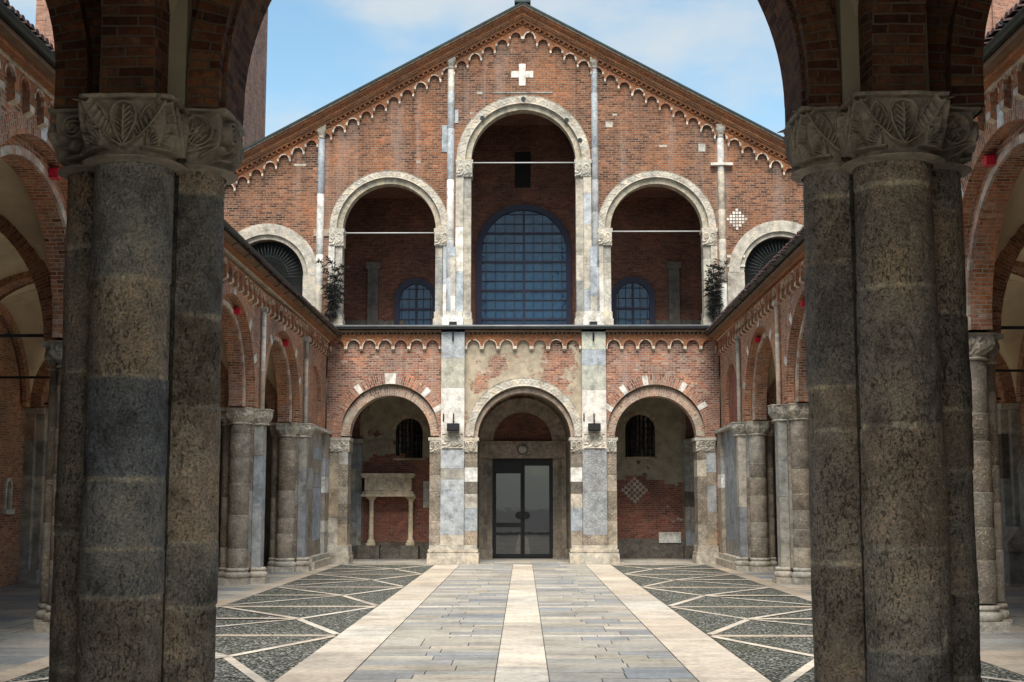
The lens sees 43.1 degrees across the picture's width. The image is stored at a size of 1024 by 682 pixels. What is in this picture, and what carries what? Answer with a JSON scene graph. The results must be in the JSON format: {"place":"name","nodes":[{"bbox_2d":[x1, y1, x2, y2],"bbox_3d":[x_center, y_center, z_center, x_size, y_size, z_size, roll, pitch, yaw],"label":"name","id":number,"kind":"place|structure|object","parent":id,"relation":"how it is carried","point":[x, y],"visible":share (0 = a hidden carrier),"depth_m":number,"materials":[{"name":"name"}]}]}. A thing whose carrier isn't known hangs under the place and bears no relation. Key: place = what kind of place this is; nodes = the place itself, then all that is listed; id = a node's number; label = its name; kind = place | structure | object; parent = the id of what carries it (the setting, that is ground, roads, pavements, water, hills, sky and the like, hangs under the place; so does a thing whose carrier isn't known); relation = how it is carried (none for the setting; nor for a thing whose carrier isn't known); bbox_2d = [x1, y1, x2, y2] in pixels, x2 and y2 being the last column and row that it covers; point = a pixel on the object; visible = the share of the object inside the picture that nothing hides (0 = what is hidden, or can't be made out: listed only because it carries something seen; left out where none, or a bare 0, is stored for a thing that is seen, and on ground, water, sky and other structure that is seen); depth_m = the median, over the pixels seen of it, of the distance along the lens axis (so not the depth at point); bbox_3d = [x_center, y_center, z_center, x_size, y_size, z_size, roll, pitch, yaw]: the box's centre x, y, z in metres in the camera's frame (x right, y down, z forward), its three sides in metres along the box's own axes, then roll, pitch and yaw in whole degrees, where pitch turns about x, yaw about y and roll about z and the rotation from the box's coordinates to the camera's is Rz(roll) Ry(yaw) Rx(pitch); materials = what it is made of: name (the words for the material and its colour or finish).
{"place":"outdoors","nodes":[
{"label":"outdoors","id":0,"kind":"place"},
{"bbox_2d":[9,0,784,136],"label":"sky","id":1,"kind":"structure","parent":0,"point":[319,52],"materials":[{"name":"blue"}]},
{"bbox_2d":[0,558,1023,681],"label":"border slabs","id":2,"kind":"structure","parent":0,"point":[24,647],"depth_m":32.18,"materials":[{"name":"stone"}]},
{"bbox_2d":[0,0,341,631],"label":"arcade gallery","id":3,"kind":"object","parent":2,"relation":"on","point":[260,362],"visible":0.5,"depth_m":40.95,"materials":[{"name":"brick"}]},
{"bbox_2d":[2,478,14,513],"bbox_3d":[-15.548,4.784,40.049,0.260,1.110,0.600,0,-7,0],"label":"holy water niche","id":4,"kind":"object","parent":3,"relation":"attached to","point":[7,501],"visible":1,"depth_m":39.93,"materials":[{"name":"stone"}]},
{"bbox_2d":[48,167,60,179],"bbox_3d":[-8.874,-3.267,25.102,0.238,0.242,0.225,0,-7,0],"label":"alarm lamp","id":5,"kind":"object","parent":3,"relation":"attached to","point":[53,174],"visible":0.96,"depth_m":25.00,"materials":[{"name":"red paint"}]},
{"bbox_2d":[234,307,240,314],"bbox_3d":[-8.449,-0.941,39.775,0.238,0.243,0.225,0,-7,0],"label":"alarm lamp","id":6,"kind":"object","parent":3,"relation":"attached to","point":[237,311],"visible":1,"depth_m":39.67,"materials":[{"name":"red paint"}]},
{"bbox_2d":[283,340,288,346],"bbox_3d":[-8.206,0.066,46.904,0.238,0.242,0.225,0,-7,0],"label":"alarm lamp","id":7,"kind":"object","parent":3,"relation":"attached to","point":[285,343],"visible":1,"depth_m":46.81,"materials":[{"name":"red paint"}]},
{"bbox_2d":[357,473,418,558],"bbox_3d":[-5.573,7.916,58.616,2.750,3.840,0.790,0,-7,0],"label":"wall tomb","id":8,"kind":"object","parent":2,"relation":"on","point":[388,485],"depth_m":58.47,"materials":[{"name":"stone"}]},
{"bbox_2d":[45,0,991,681],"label":"entrance portico","id":9,"kind":"structure","parent":2,"relation":"on","point":[883,108],"depth_m":10.50,"materials":[{"name":"stone"}]},
{"bbox_2d":[704,0,1023,631],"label":"arcade gallery","id":10,"kind":"object","parent":2,"relation":"on","point":[764,390],"visible":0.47,"depth_m":41.09,"materials":[{"name":"brick"}]},
{"bbox_2d":[754,336,759,342],"bbox_3d":[8.946,-0.066,47.126,0.248,0.242,0.225,0,-7,0],"label":"alarm lamp","id":11,"kind":"object","parent":10,"relation":"attached to","point":[756,339],"visible":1,"depth_m":47.03,"materials":[{"name":"red paint"}]},
{"bbox_2d":[800,300,804,306],"bbox_3d":[9.009,-1.177,39.856,0.248,0.243,0.225,0,-7,0],"label":"alarm lamp","id":12,"kind":"object","parent":10,"relation":"attached to","point":[802,303],"visible":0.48,"depth_m":39.78,"materials":[{"name":"red paint"}]},
{"bbox_2d":[983,154,995,166],"bbox_3d":[9.282,-3.521,25.130,0.248,0.242,0.225,0,-7,0],"label":"alarm lamp","id":13,"kind":"object","parent":10,"relation":"attached to","point":[989,160],"visible":1,"depth_m":25.04,"materials":[{"name":"red paint"}]},
{"bbox_2d":[1017,456,1023,529],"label":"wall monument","id":14,"kind":"object","parent":10,"relation":"attached to","point":[1020,470],"depth_m":41.05,"materials":[{"name":"stone"}]},
{"bbox_2d":[1002,526,1023,585],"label":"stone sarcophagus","id":15,"kind":"object","parent":2,"relation":"on","point":[1013,543],"visible":0.62,"depth_m":39.95,"materials":[{"name":"grey stone"}]},
{"bbox_2d":[7,565,1023,681],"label":"pebble paving","id":16,"kind":"structure","parent":0,"point":[274,664],"depth_m":29.46,"materials":[{"name":"grey stone"}]},
{"bbox_2d":[13,564,1023,681],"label":"panel bands","id":17,"kind":"object","parent":16,"relation":"on","point":[255,677],"visible":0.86,"depth_m":29.32,"materials":[{"name":"stone"}]},
{"bbox_2d":[384,538,771,681],"bbox_3d":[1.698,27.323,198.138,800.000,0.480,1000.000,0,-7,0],"label":"ground","id":18,"kind":"structure","parent":0,"point":[575,616],"depth_m":26.44,"materials":[{"name":"stone"}]},
{"bbox_2d":[35,0,267,147],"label":"bell tower","id":19,"kind":"structure","parent":18,"relation":"on","point":[254,111],"depth_m":77.15,"materials":[{"name":"brick"}]},
{"bbox_2d":[218,0,803,563],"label":"church front","id":20,"kind":"structure","parent":18,"relation":"on","point":[526,222],"depth_m":56.22,"materials":[{"name":"brick"}]},
{"bbox_2d":[238,224,315,306],"bbox_3d":[-10.533,-2.805,55.875,4.600,4.450,0.660,0,-7,0],"label":"aisle window","id":21,"kind":"structure","parent":20,"relation":"in","point":[287,251],"depth_m":55.82,"materials":[{"name":"stone"}]},
{"bbox_2d":[315,256,349,321],"bbox_3d":[-7.596,-2.191,55.060,1.542,2.813,0.804,0,-7,0],"label":"wall plant","id":22,"kind":"object","parent":20,"relation":"attached to","point":[332,305],"depth_m":55.02,"materials":[{"name":"green plant"}]},
{"bbox_2d":[391,414,426,459],"bbox_3d":[-4.714,4.417,59.575,1.640,2.120,0.350,0,-7,0],"label":"barred window","id":23,"kind":"structure","parent":20,"relation":"in","point":[409,432],"depth_m":59.55,"materials":[{"name":"metal"}]},
{"bbox_2d":[394,278,434,324],"bbox_3d":[-4.445,-1.480,60.164,2.040,2.870,0.180,0,-7,0],"label":"window","id":24,"kind":"structure","parent":20,"relation":"in","point":[414,299],"depth_m":60.20,"materials":[{"name":"blue glass"}]},
{"bbox_2d":[423,481,428,507],"bbox_3d":[-3.845,6.985,59.074,0.400,1.200,0.099,0,-7,0],"label":"stone tablet","id":25,"kind":"object","parent":20,"relation":"attached to","point":[425,494],"visible":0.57,"depth_m":59.03,"materials":[{"name":"grey stone"}]},
{"bbox_2d":[443,413,459,430],"bbox_3d":[-2.554,3.396,54.316,0.709,0.760,0.399,0,-7,0],"label":"floodlight","id":26,"kind":"object","parent":20,"relation":"attached to","point":[453,426],"visible":1,"depth_m":54.10,"materials":[{"name":"metal"}]},
{"bbox_2d":[492,458,552,557],"bbox_3d":[0.485,7.607,59.051,2.800,4.500,0.200,0,-7,0],"label":"door","id":27,"kind":"structure","parent":20,"relation":"in","point":[507,515],"depth_m":59.06,"materials":[{"name":"glass"}]},
{"bbox_2d":[476,204,571,324],"bbox_3d":[0.555,-3.471,60.366,4.440,5.870,0.180,0,-7,0],"label":"window","id":28,"kind":"structure","parent":20,"relation":"in","point":[524,251],"depth_m":60.36,"materials":[{"name":"blue glass"}]},
{"bbox_2d":[583,413,600,430],"bbox_3d":[3.346,3.389,54.266,0.709,0.760,0.399,0,-7,0],"label":"floodlight","id":29,"kind":"object","parent":20,"relation":"attached to","point":[594,426],"visible":1,"depth_m":54.05,"materials":[{"name":"metal"}]},
{"bbox_2d":[611,277,654,324],"bbox_3d":[5.605,-1.516,60.082,2.040,2.920,0.180,0,-7,0],"label":"window","id":30,"kind":"structure","parent":20,"relation":"in","point":[632,298],"depth_m":60.09,"materials":[{"name":"blue glass"}]},
{"bbox_2d":[621,410,658,458],"bbox_3d":[5.866,4.302,59.498,1.760,2.230,0.350,0,-7,0],"label":"barred window","id":31,"kind":"structure","parent":20,"relation":"in","point":[639,429],"depth_m":59.52,"materials":[{"name":"metal"}]},
{"bbox_2d":[703,258,728,321],"bbox_3d":[8.607,-2.139,54.887,1.153,2.666,0.854,0,-7,0],"label":"wall plant","id":32,"kind":"object","parent":20,"relation":"attached to","point":[713,302],"depth_m":54.89,"materials":[{"name":"green plant"}]},
{"bbox_2d":[728,220,802,304],"bbox_3d":[11.517,-2.878,55.696,4.600,4.550,0.660,0,-7,0],"label":"aisle window","id":33,"kind":"structure","parent":20,"relation":"in","point":[759,245],"depth_m":55.62,"materials":[{"name":"stone"}]},
{"bbox_2d":[345,564,697,681],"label":"path slabs","id":34,"kind":"structure","parent":18,"relation":"on","point":[399,654],"depth_m":25.07,"materials":[{"name":"stone"}]},
{"bbox_2d":[274,564,770,681],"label":"path strips","id":35,"kind":"object","parent":18,"relation":"on","point":[699,655],"visible":0.98,"depth_m":25.04,"materials":[{"name":"stone"}]},
{"bbox_2d":[985,0,1018,35],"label":"bell tower","id":36,"kind":"structure","parent":0,"point":[999,9],"depth_m":74.58,"materials":[{"name":"brick"}]}
]}

